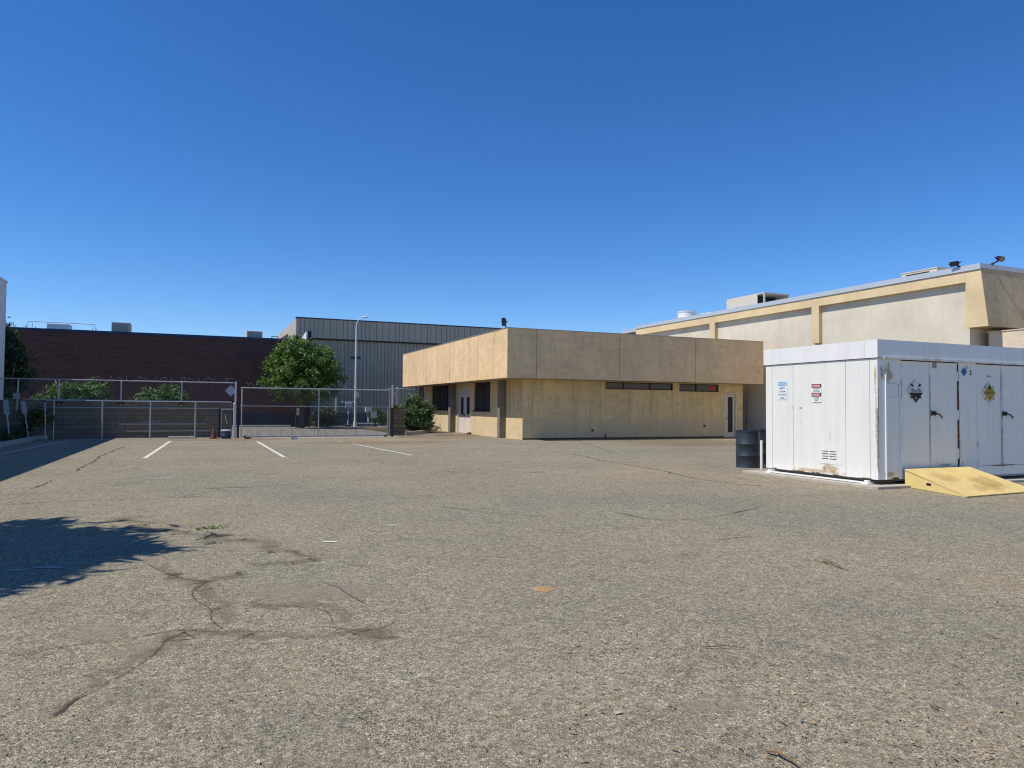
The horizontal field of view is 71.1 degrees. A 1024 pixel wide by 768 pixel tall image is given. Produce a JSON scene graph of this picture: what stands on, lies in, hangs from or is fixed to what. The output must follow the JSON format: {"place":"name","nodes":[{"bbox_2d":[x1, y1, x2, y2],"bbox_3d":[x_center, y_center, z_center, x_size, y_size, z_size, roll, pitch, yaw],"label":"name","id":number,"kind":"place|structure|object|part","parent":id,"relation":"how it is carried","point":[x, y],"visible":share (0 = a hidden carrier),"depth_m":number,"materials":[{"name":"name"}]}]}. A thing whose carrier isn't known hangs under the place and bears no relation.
{"place":"outdoors","nodes":[
{"label":"outdoors","id":0,"kind":"place"},
{"bbox_2d":[218,408,232,437],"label":"gate","id":1,"kind":"structure","parent":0,"point":[220,414],"depth_m":32.53,"materials":[{"name":"grey metal"}]},
{"bbox_2d":[48,427,473,438],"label":"road","id":2,"kind":"structure","parent":0,"point":[307,432],"depth_m":40.33,"materials":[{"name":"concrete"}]},
{"bbox_2d":[3,316,44,399],"bbox_3d":[-27.683,-1.046,38.304,4.698,7.143,3.692,1,-2,-23],"label":"tree","id":3,"kind":"object","parent":2,"relation":"on","point":[16,361],"visible":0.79,"depth_m":38.30,"materials":[{"name":"green plant"}]},
{"bbox_2d":[31,377,113,400],"bbox_3d":[-22.488,1.044,36.925,4.077,2.968,2.423,1,-2,-23],"label":"shrub","id":4,"kind":"object","parent":2,"relation":"on","point":[94,389],"visible":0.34,"depth_m":36.76,"materials":[{"name":"green plant"}]},
{"bbox_2d":[0,400,231,437],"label":"block wall","id":5,"kind":"structure","parent":2,"relation":"on","point":[86,422],"depth_m":31.86,"materials":[{"name":"grey concrete"}]},
{"bbox_2d":[0,376,233,405],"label":"chain link fence","id":6,"kind":"object","parent":5,"relation":"on","point":[121,398],"visible":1,"depth_m":31.71,"materials":[{"name":"metal"}]},
{"bbox_2d":[13,380,19,409],"bbox_3d":[-20.825,0.461,30.145,0.240,1.301,0.062,1,-2,-23],"label":"fence sign","id":7,"kind":"object","parent":6,"relation":"attached to","point":[16,395],"visible":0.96,"depth_m":30.14,"materials":[{"name":"metal"}]},
{"bbox_2d":[225,385,234,395],"bbox_3d":[-13.133,0.313,33.485,0.530,0.530,0.008,1,-2,-23],"label":"warning sign","id":8,"kind":"object","parent":6,"relation":"attached to","point":[230,390],"visible":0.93,"depth_m":33.48,"materials":[{"name":"metal"}]},
{"bbox_2d":[127,383,192,400],"bbox_3d":[-18.815,1.315,38.653,3.715,2.798,2.424,1,-2,-23],"label":"shrub","id":9,"kind":"object","parent":2,"relation":"on","point":[168,395],"visible":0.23,"depth_m":38.46,"materials":[{"name":"green plant"}]},
{"bbox_2d":[295,408,304,427],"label":"sign pedestal","id":10,"kind":"object","parent":2,"relation":"on","point":[296,422],"visible":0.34,"depth_m":48.95,"materials":[{"name":"blue paint"}]},
{"bbox_2d":[256,333,352,427],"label":"tree","id":11,"kind":"object","parent":2,"relation":"on","point":[299,363],"visible":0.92,"depth_m":46.50,"materials":[{"name":"green plant"}]},
{"bbox_2d":[306,407,341,426],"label":"shrub","id":12,"kind":"object","parent":2,"relation":"on","point":[326,422],"visible":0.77,"depth_m":50.10,"materials":[{"name":"green plant"}]},
{"bbox_2d":[353,316,367,426],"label":"street lamp","id":13,"kind":"object","parent":2,"relation":"on","point":[355,422],"visible":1,"depth_m":51.74,"materials":[{"name":"metal"}]},
{"bbox_2d":[366,408,386,426],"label":"shrub","id":14,"kind":"object","parent":2,"relation":"on","point":[380,417],"visible":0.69,"depth_m":52.47,"materials":[{"name":"green plant"}]},
{"bbox_2d":[364,427,437,431],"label":"planter bed","id":15,"kind":"object","parent":2,"relation":"on","point":[380,429],"visible":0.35,"depth_m":44.15,"materials":[{"name":"soil"}]},
{"bbox_2d":[398,392,437,432],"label":"shrub","id":16,"kind":"object","parent":15,"relation":"on","point":[418,414],"visible":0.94,"depth_m":40.44,"materials":[{"name":"green plant"}]},
{"bbox_2d":[387,387,416,408],"bbox_3d":[-5.921,1.416,40.442,0.533,2.705,7.664,0,-2,3],"label":"chain link fence","id":17,"kind":"object","parent":2,"relation":"on","point":[396,406],"visible":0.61,"depth_m":38.86,"materials":[{"name":"metal"}]},
{"bbox_2d":[391,392,397,396],"bbox_3d":[-6.019,0.532,36.755,0.380,0.270,0.005,1,-2,-23],"label":"fence sign","id":18,"kind":"object","parent":17,"relation":"attached to","point":[395,394],"visible":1,"depth_m":36.76,"materials":[{"name":"grey metal"}]},
{"bbox_2d":[404,428,436,434],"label":"kerb","id":19,"kind":"structure","parent":2,"relation":"on","point":[417,432],"depth_m":38.78,"materials":[{"name":"concrete"}]},
{"bbox_2d":[310,424,404,426],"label":"street","id":20,"kind":"structure","parent":0,"point":[349,425],"depth_m":55.02,"materials":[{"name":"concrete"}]},
{"bbox_2d":[9,327,311,426],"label":"brick building","id":21,"kind":"structure","parent":20,"relation":"on","point":[84,354],"depth_m":47.60,"materials":[{"name":"brown brick"}]},
{"bbox_2d":[47,323,71,328],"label":"rooftop unit","id":22,"kind":"object","parent":21,"relation":"on","point":[57,326],"visible":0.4,"depth_m":48.89,"materials":[{"name":"white metal"}]},
{"bbox_2d":[26,321,96,329],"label":"roof pipe run","id":23,"kind":"object","parent":21,"relation":"on","point":[60,322],"visible":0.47,"depth_m":48.80,"materials":[{"name":"white metal"}]},
{"bbox_2d":[111,322,131,331],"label":"rooftop unit","id":24,"kind":"object","parent":21,"relation":"on","point":[121,326],"visible":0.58,"depth_m":50.37,"materials":[{"name":"beige metal"}]},
{"bbox_2d":[246,331,262,337],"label":"rooftop unit","id":25,"kind":"object","parent":21,"relation":"on","point":[258,334],"visible":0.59,"depth_m":53.88,"materials":[{"name":"beige metal"}]},
{"bbox_2d":[278,406,285,412],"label":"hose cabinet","id":26,"kind":"object","parent":21,"relation":"attached to","point":[281,409],"visible":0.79,"depth_m":50.38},
{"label":"door","id":27,"kind":"part","parent":26,"relation":"part of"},
{"bbox_2d":[342,401,353,424],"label":"utility box","id":28,"kind":"object","parent":20,"relation":"on","point":[348,404],"visible":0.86,"depth_m":56.89,"materials":[{"name":"metal"}]},
{"bbox_2d":[365,407,371,422],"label":"utility box","id":29,"kind":"object","parent":20,"relation":"on","point":[368,408],"visible":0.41,"depth_m":57.48,"materials":[{"name":"metal"}]},
{"bbox_2d":[276,317,501,423],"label":"steel sided building","id":30,"kind":"structure","parent":20,"relation":"on","point":[383,347],"depth_m":60.25,"materials":[{"name":"grey metal"}]},
{"bbox_2d":[351,423,386,424],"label":"pavement","id":31,"kind":"structure","parent":0,"point":[367,424],"depth_m":56.07,"materials":[{"name":"concrete"}]},
{"bbox_2d":[0,434,1023,767],"bbox_3d":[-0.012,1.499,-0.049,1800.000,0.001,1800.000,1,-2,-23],"label":"ground","id":32,"kind":"structure","parent":0,"point":[334,508],"depth_m":5.32,"materials":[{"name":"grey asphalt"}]},
{"bbox_2d":[0,277,7,399],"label":"white building","id":33,"kind":"structure","parent":32,"relation":"on","point":[3,286],"depth_m":32.20,"materials":[{"name":"paint"}]},
{"bbox_2d":[0,435,47,447],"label":"kerb","id":34,"kind":"structure","parent":32,"relation":"on","point":[17,441],"depth_m":26.89,"materials":[{"name":"concrete"}]},
{"bbox_2d":[0,440,66,454],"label":"parking line","id":35,"kind":"object","parent":32,"relation":"on","point":[32,447],"visible":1,"depth_m":24.34,"materials":[{"name":"paint"}]},
{"bbox_2d":[44,402,45,439],"bbox_3d":[-19.188,1.518,29.446,0.132,1.531,0.073,-1,-2,35],"label":"post","id":36,"kind":"object","parent":32,"relation":"on","point":[45,421],"visible":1,"depth_m":29.45,"materials":[{"name":"metal"}]},
{"bbox_2d":[35,566,66,567],"bbox_3d":[-4.219,1.671,6.543,0.400,0.001,0.100,0,-2,0],"label":"worn paint mark","id":37,"kind":"object","parent":32,"relation":"on","point":[50,567],"visible":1,"depth_m":6.53,"materials":[{"name":"white paint"}]},
{"bbox_2d":[53,693,86,714],"bbox_3d":[-2.207,1.591,3.569,0.062,0.001,0.272,1,-2,-1],"label":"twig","id":38,"kind":"object","parent":32,"relation":"on","point":[63,707],"visible":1,"depth_m":3.54,"materials":[{"name":"wood"}]},
{"bbox_2d":[9,496,193,504],"bbox_3d":[-6.315,1.805,11.187,2.746,0.001,0.237,1,-2,-27],"label":"crack","id":39,"kind":"object","parent":32,"relation":"on","point":[109,499],"visible":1,"depth_m":11.06,"materials":[{"name":"black asphalt"}]},
{"bbox_2d":[46,400,231,438],"bbox_3d":[-16.188,1.567,31.419,7.250,1.647,0.094,1,-2,-23],"label":"guide rail frame","id":40,"kind":"object","parent":32,"relation":"on","point":[102,407],"visible":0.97,"depth_m":31.35,"materials":[{"name":"metal"}]},
{"bbox_2d":[68,438,209,439],"bbox_3d":[-15.624,2.394,31.190,6.340,0.030,0.250,1,-2,-23],"label":"concrete strip","id":41,"kind":"object","parent":32,"relation":"on","point":[158,438],"visible":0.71,"depth_m":31.41,"materials":[{"name":"grey concrete"}]},
{"bbox_2d":[168,436,194,438],"bbox_3d":[-14.566,2.348,31.618,1.060,0.105,0.175,1,-2,-23],"label":"wheel stop","id":42,"kind":"object","parent":41,"relation":"on","point":[174,437],"visible":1,"depth_m":31.51,"materials":[{"name":"concrete"}]},
{"bbox_2d":[100,629,193,685],"bbox_3d":[-2.175,1.617,4.290,0.121,0.001,1.038,0,-2,4],"label":"crack","id":43,"kind":"object","parent":32,"relation":"on","point":[157,649],"visible":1,"depth_m":4.48,"materials":[{"name":"grey asphalt"}]},
{"bbox_2d":[144,441,170,457],"bbox_3d":[-12.115,2.201,24.673,0.120,0.001,10.403,1,-2,-22],"label":"parking line","id":44,"kind":"object","parent":32,"relation":"on","point":[153,452],"visible":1,"depth_m":23.29,"materials":[{"name":"paint"}]},
{"bbox_2d":[195,525,227,529],"bbox_3d":[-3.634,1.734,8.690,0.394,0.033,0.183,1,-2,-23],"label":"weed","id":45,"kind":"object","parent":32,"relation":"on","point":[197,528],"visible":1,"depth_m":8.67,"materials":[{"name":"green plant"}]},
{"bbox_2d":[210,427,216,438],"bbox_3d":[-13.261,2.177,31.857,0.320,0.505,0.320,1,-2,-23],"label":"traffic cone","id":46,"kind":"object","parent":32,"relation":"on","point":[213,435],"visible":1,"depth_m":31.79,"materials":[{"name":"plastic"}]},
{"bbox_2d":[192,576,249,627],"bbox_3d":[-2.304,1.655,5.487,0.443,0.001,1.558,1,-2,-13],"label":"crack","id":47,"kind":"object","parent":32,"relation":"on","point":[207,605],"visible":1,"depth_m":5.47,"materials":[{"name":"grey asphalt"}]},
{"bbox_2d":[220,429,230,438],"bbox_3d":[-12.801,2.232,32.052,0.450,0.415,0.450,1,-2,-23],"label":"bucket","id":48,"kind":"object","parent":32,"relation":"on","point":[225,433],"visible":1,"depth_m":31.87,"materials":[{"name":"blue plastic"}]},
{"bbox_2d":[214,439,257,439],"bbox_3d":[-12.219,2.403,30.936,9.000,0.001,2.400,1,-2,-23],"label":"dirt patch","id":49,"kind":"object","parent":32,"relation":"on","point":[236,439],"visible":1,"depth_m":31.16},
{"bbox_2d":[232,425,290,426],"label":"kerb","id":50,"kind":"structure","parent":32,"relation":"on","point":[264,425],"depth_m":49.56,"materials":[{"name":"concrete"}]},
{"bbox_2d":[141,625,387,635],"bbox_3d":[-1.648,1.637,4.772,1.728,0.001,0.206,1,-2,-9],"label":"crack","id":51,"kind":"object","parent":32,"relation":"on","point":[242,630],"visible":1,"depth_m":4.76,"materials":[{"name":"grey asphalt"}]},
{"bbox_2d":[257,442,284,456],"bbox_3d":[-8.532,2.245,25.121,0.120,0.001,9.601,1,-2,-24],"label":"parking line","id":52,"kind":"object","parent":32,"relation":"on","point":[274,451],"visible":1,"depth_m":23.79,"materials":[{"name":"paint"}]},
{"bbox_2d":[232,436,395,438],"bbox_3d":[-9.081,2.526,33.639,7.600,0.032,0.800,1,-2,-23],"label":"concrete strip","id":53,"kind":"object","parent":32,"relation":"on","point":[315,437],"visible":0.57,"depth_m":33.62,"materials":[{"name":"grey concrete"}]},
{"bbox_2d":[233,402,235,438],"bbox_3d":[-12.377,1.633,31.979,0.151,1.616,0.132,1,-2,-23],"label":"bollard","id":54,"kind":"object","parent":53,"relation":"on","point":[234,420],"visible":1,"depth_m":31.93,"materials":[{"name":"metal"}]},
{"bbox_2d":[233,382,239,437],"bbox_3d":[-12.483,1.172,32.431,0.280,2.565,0.210,1,-2,-23],"label":"gate post","id":55,"kind":"object","parent":53,"relation":"on","point":[238,409],"visible":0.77,"depth_m":32.37,"materials":[{"name":"metal"}]},
{"bbox_2d":[240,382,390,437],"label":"sliding gate","id":56,"kind":"structure","parent":53,"relation":"on","point":[318,406],"depth_m":33.72,"materials":[{"name":"metal"}]},
{"bbox_2d":[371,412,376,417],"bbox_3d":[-6.705,1.492,34.751,0.300,0.310,0.007,1,-2,-23],"label":"gate sign","id":57,"kind":"object","parent":56,"relation":"attached to","point":[373,414],"visible":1,"depth_m":34.76,"materials":[{"name":"grey plastic"}]},
{"bbox_2d":[390,385,393,436],"bbox_3d":[-5.905,1.327,35.255,0.240,2.545,0.200,1,-2,-23],"label":"gate post","id":58,"kind":"object","parent":53,"relation":"on","point":[392,412],"visible":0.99,"depth_m":35.16,"materials":[{"name":"metal"}]},
{"bbox_2d":[341,441,409,454],"bbox_3d":[-5.261,2.312,26.359,0.100,0.001,9.720,1,-2,-27],"label":"parking line","id":59,"kind":"object","parent":32,"relation":"on","point":[378,448],"visible":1,"depth_m":25.11,"materials":[{"name":"paint"}]},
{"bbox_2d":[332,441,429,443],"bbox_3d":[-5.207,2.425,29.808,11.000,0.001,3.600,1,-2,-23],"label":"dirt patch","id":60,"kind":"object","parent":32,"relation":"on","point":[388,442],"visible":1,"depth_m":29.70,"materials":[{"name":"brown soil"}]},
{"bbox_2d":[399,436,469,437],"bbox_3d":[-3.843,2.622,35.503,8.400,0.001,5.200,1,-2,-23],"label":"dirt patch","id":61,"kind":"object","parent":32,"relation":"on","point":[432,436],"visible":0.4,"depth_m":35.69,"materials":[{"name":"soil"}]},
{"bbox_2d":[387,408,404,435],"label":"block wall","id":62,"kind":"structure","parent":61,"relation":"on","point":[398,424],"depth_m":36.93,"materials":[{"name":"grey concrete"}]},
{"bbox_2d":[436,432,462,434],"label":"dirt patch","id":63,"kind":"object","parent":32,"relation":"on","point":[451,433],"visible":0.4,"depth_m":40.16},
{"bbox_2d":[0,526,1023,764],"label":"leaf litter","id":64,"kind":"object","parent":32,"relation":"on","point":[803,734],"visible":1,"depth_m":3.55,"materials":[{"name":"plant"}]},
{"bbox_2d":[403,327,763,439],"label":"office building","id":65,"kind":"structure","parent":32,"relation":"on","point":[526,383],"depth_m":35.33,"materials":[{"name":"beige paint"}]},
{"bbox_2d":[433,385,448,410],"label":"window","id":66,"kind":"structure","parent":65,"relation":"in","point":[440,393],"depth_m":45.04,"materials":[{"name":"black glass"}]},
{"bbox_2d":[459,395,464,432],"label":"door","id":67,"kind":"structure","parent":65,"relation":"in","point":[461,397],"depth_m":41.21,"materials":[{"name":"white metal"}]},
{"bbox_2d":[464,395,470,432],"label":"door","id":68,"kind":"structure","parent":65,"relation":"in","point":[467,414],"depth_m":40.30,"materials":[{"name":"white metal"}]},
{"bbox_2d":[475,382,489,411],"bbox_3d":[-1.562,0.695,38.165,0.190,1.550,2.590,1,-2,-23],"label":"window","id":69,"kind":"structure","parent":65,"relation":"in","point":[482,390],"depth_m":38.35,"materials":[{"name":"black glass"}]},
{"bbox_2d":[501,318,507,327],"bbox_3d":[-0.329,-2.752,32.401,0.296,0.484,0.196,-1,-2,33],"label":"flood light","id":70,"kind":"object","parent":65,"relation":"on","point":[503,321],"visible":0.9,"depth_m":32.35,"materials":[{"name":"metal"}]},
{"bbox_2d":[605,382,671,389],"bbox_3d":[6.346,0.110,35.866,3.990,0.360,0.060,1,-2,-23],"label":"window","id":71,"kind":"structure","parent":65,"relation":"in","point":[608,385],"depth_m":35.83,"materials":[{"name":"black glass"}]},
{"bbox_2d":[679,384,717,391],"bbox_3d":[9.682,0.204,37.294,2.510,0.400,0.060,1,-2,-23],"label":"window","id":72,"kind":"structure","parent":65,"relation":"in","point":[682,387],"depth_m":37.30,"materials":[{"name":"black glass"}]},
{"bbox_2d":[725,395,734,436],"bbox_3d":[11.536,1.688,38.020,0.650,2.250,0.050,1,-2,-23],"label":"door","id":73,"kind":"structure","parent":65,"relation":"in","point":[729,399],"depth_m":38.03,"materials":[{"name":"metal"}]},
{"bbox_2d":[576,454,761,485],"bbox_3d":[3.217,2.125,18.593,0.609,0.001,9.798,1,-2,-18],"label":"crack","id":74,"kind":"object","parent":32,"relation":"on","point":[667,471],"visible":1,"depth_m":17.02,"materials":[{"name":"black asphalt"}]},
{"bbox_2d":[622,506,763,519],"bbox_3d":[2.814,1.855,10.404,2.558,0.001,0.958,1,-2,-23],"label":"crack","id":75,"kind":"object","parent":32,"relation":"on","point":[689,518],"visible":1,"depth_m":9.95,"materials":[{"name":"black asphalt"}]},
{"bbox_2d":[703,642,745,647],"bbox_3d":[1.334,1.639,4.495,0.273,0.023,0.036,0,-2,4],"label":"twig","id":76,"kind":"object","parent":32,"relation":"on","point":[723,645],"visible":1,"depth_m":4.48,"materials":[{"name":"brown wood"}]},
{"bbox_2d":[735,430,759,467],"bbox_3d":[6.119,1.675,18.600,0.614,0.964,0.614,1,-2,-23],"label":"oil drum","id":77,"kind":"object","parent":32,"relation":"on","point":[747,443],"visible":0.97,"depth_m":18.35,"materials":[{"name":"black metal"}]},
{"bbox_2d":[747,429,765,464],"bbox_3d":[6.734,1.711,19.549,0.614,0.964,0.614,1,-2,-23],"label":"oil drum","id":78,"kind":"object","parent":32,"relation":"on","point":[763,435],"visible":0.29,"depth_m":19.26,"materials":[{"name":"black metal"}]},
{"bbox_2d":[760,440,762,468],"bbox_3d":[6.261,1.777,17.983,0.074,0.722,0.070,1,-2,-23],"label":"marker post","id":79,"kind":"object","parent":32,"relation":"on","point":[761,454],"visible":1,"depth_m":17.96,"materials":[{"name":"paint"}]},
{"bbox_2d":[765,745,799,767],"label":"twig","id":80,"kind":"object","parent":32,"relation":"on","point":[784,755],"visible":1,"depth_m":3.07,"materials":[{"name":"brown wood"}]},
{"bbox_2d":[622,263,1023,429],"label":"warehouse","id":81,"kind":"structure","parent":32,"relation":"on","point":[972,304],"depth_m":32.02,"materials":[{"name":"beige concrete"}]},
{"bbox_2d":[677,311,696,317],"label":"roof vent","id":82,"kind":"object","parent":81,"relation":"on","point":[681,314],"visible":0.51,"depth_m":48.15,"materials":[{"name":"white metal"}]},
{"bbox_2d":[727,292,788,308],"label":"rooftop unit","id":83,"kind":"object","parent":81,"relation":"on","point":[757,298],"visible":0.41,"depth_m":43.26,"materials":[{"name":"beige metal"}]},
{"bbox_2d":[901,267,949,276],"bbox_3d":[19.404,-4.798,33.185,1.660,0.810,1.840,1,-2,-23],"label":"rooftop unit","id":84,"kind":"object","parent":81,"relation":"on","point":[927,270],"visible":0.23,"depth_m":32.72,"materials":[{"name":"beige metal"}]},
{"bbox_2d":[948,261,960,266],"bbox_3d":[17.605,-4.757,28.493,0.254,0.253,0.380,2,-2,-30],"label":"flood light","id":85,"kind":"object","parent":81,"relation":"on","point":[953,263],"visible":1,"depth_m":28.43,"materials":[{"name":"metal"}]},
{"bbox_2d":[991,256,1004,264],"bbox_3d":[18.830,-4.798,27.772,0.401,0.308,0.432,1,-2,-23],"label":"flood light","id":86,"kind":"object","parent":81,"relation":"attached to","point":[1000,258],"visible":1,"depth_m":27.65,"materials":[{"name":"metal"}]},
{"bbox_2d":[987,328,1023,347],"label":"annex wall block","id":87,"kind":"structure","parent":81,"relation":"attached to","point":[1012,338],"depth_m":27.43,"materials":[{"name":"beige paint"}]},
{"bbox_2d":[742,469,1023,489],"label":"concrete pad","id":88,"kind":"object","parent":32,"relation":"on","point":[903,485],"visible":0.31,"depth_m":14.90,"materials":[{"name":"grey concrete"}]},
{"bbox_2d":[764,339,1023,484],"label":"storage container","id":89,"kind":"object","parent":88,"relation":"on","point":[868,420],"visible":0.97,"depth_m":14.87,"materials":[{"name":"white metal"}]},
{"bbox_2d":[778,381,786,399],"bbox_3d":[6.127,0.147,16.248,0.008,0.415,0.280,1,-2,-23],"label":"notice sign","id":90,"kind":"object","parent":89,"relation":"attached to","point":[782,390],"visible":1,"depth_m":16.24,"materials":[{"name":"white"}]},
{"bbox_2d":[811,383,821,402],"bbox_3d":[6.514,0.190,15.340,0.010,0.415,0.280,1,-2,-23],"label":"danger sign","id":91,"kind":"object","parent":89,"relation":"attached to","point":[816,392],"visible":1,"depth_m":15.34,"materials":[{"name":"white"}]},
{"bbox_2d":[900,361,929,468],"bbox_3d":[8.075,0.614,14.372,0.826,2.140,0.066,1,-2,-23],"label":"door","id":92,"kind":"structure","parent":89,"relation":"in","point":[915,416],"depth_m":14.36,"materials":[{"name":"white metal"}]},
{"bbox_2d":[907,379,923,402],"bbox_3d":[8.096,0.144,14.369,0.490,0.490,0.010,1,-2,-23],"label":"hazard placard","id":93,"kind":"object","parent":89,"relation":"attached to","point":[915,390],"visible":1,"depth_m":14.37,"materials":[{"name":"black"}]},
{"bbox_2d":[929,362,958,467],"bbox_3d":[8.870,0.631,14.684,0.851,2.140,0.119,1,-2,-23],"label":"door","id":94,"kind":"structure","parent":89,"relation":"in","point":[944,449],"depth_m":14.69,"materials":[{"name":"white metal"}]},
{"bbox_2d":[961,368,966,375],"bbox_3d":[9.431,-0.256,14.956,0.190,0.190,0.006,1,-2,-23],"label":"hazard placard","id":95,"kind":"object","parent":89,"relation":"attached to","point":[963,371],"visible":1,"depth_m":14.95,"materials":[{"name":"blue plastic"}]},
{"bbox_2d":[976,364,1001,465],"bbox_3d":[10.133,0.660,15.254,0.806,2.140,0.066,1,-2,-23],"label":"door","id":96,"kind":"structure","parent":89,"relation":"in","point":[988,416],"depth_m":15.24,"materials":[{"name":"white metal"}]},
{"bbox_2d":[982,382,996,403],"bbox_3d":[10.163,0.190,15.255,0.490,0.490,0.010,1,-2,-23],"label":"hazard placard","id":97,"kind":"object","parent":89,"relation":"attached to","point":[989,392],"visible":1,"depth_m":15.25,"materials":[{"name":"yellow plastic"}]},
{"bbox_2d":[1000,365,1023,464],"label":"door","id":98,"kind":"structure","parent":89,"relation":"in","point":[1012,387],"depth_m":15.56,"materials":[{"name":"white metal"}]},
{"bbox_2d":[929,702,944,709],"bbox_3d":[2.132,1.616,3.600,0.040,0.024,0.068,1,-2,-13],"label":"twig","id":99,"kind":"object","parent":32,"relation":"on","point":[935,705],"visible":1,"depth_m":3.58,"materials":[{"name":"brown wood"}]},
{"bbox_2d":[904,467,1023,496],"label":"loading ramp","id":100,"kind":"structure","parent":32,"relation":"on","point":[965,481],"depth_m":13.56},
{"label":"planter bed","id":101,"kind":"structure","parent":32,"relation":"on","visible":0},
{"bbox_2d":[3,400,9,432],"bbox_3d":[-19.290,1.369,27.388,0.524,1.524,0.148,-1,-2,36],"label":"parking sign","id":102,"kind":"object","parent":101,"relation":"on","point":[6,407],"visible":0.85,"depth_m":27.45,"materials":[{"name":"metal"}]},
{"bbox_2d":[0,422,33,439],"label":"shrub","id":103,"kind":"object","parent":101,"relation":"on","point":[19,432],"visible":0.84,"depth_m":28.03,"materials":[{"name":"green plant"}]},
{"bbox_2d":[21,401,28,436],"bbox_3d":[-19.698,1.432,29.006,0.468,1.494,0.132,0,-2,26],"label":"parking sign","id":104,"kind":"object","parent":101,"relation":"on","point":[24,407],"visible":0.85,"depth_m":29.05,"materials":[{"name":"metal"}]},
{"bbox_2d":[15,404,58,436],"bbox_3d":[-19.620,1.502,29.637,1.568,1.407,1.179,1,-2,-23],"label":"bush","id":105,"kind":"object","parent":101,"relation":"on","point":[37,418],"visible":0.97,"depth_m":29.45,"materials":[{"name":"green plant"}]},
{"bbox_2d":[0,0,1023,337],"label":"sky","id":106,"kind":"structure","parent":0,"point":[234,168],"materials":[{"name":"blue"}]},
{"bbox_2d":[533,586,555,591],"bbox_3d":[0.265,1.687,5.923,0.204,0.015,0.202,1,-2,-23],"label":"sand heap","id":107,"kind":"object","parent":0,"point":[543,588],"visible":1,"depth_m":5.89,"materials":[{"name":"beige sand"}]}
]}

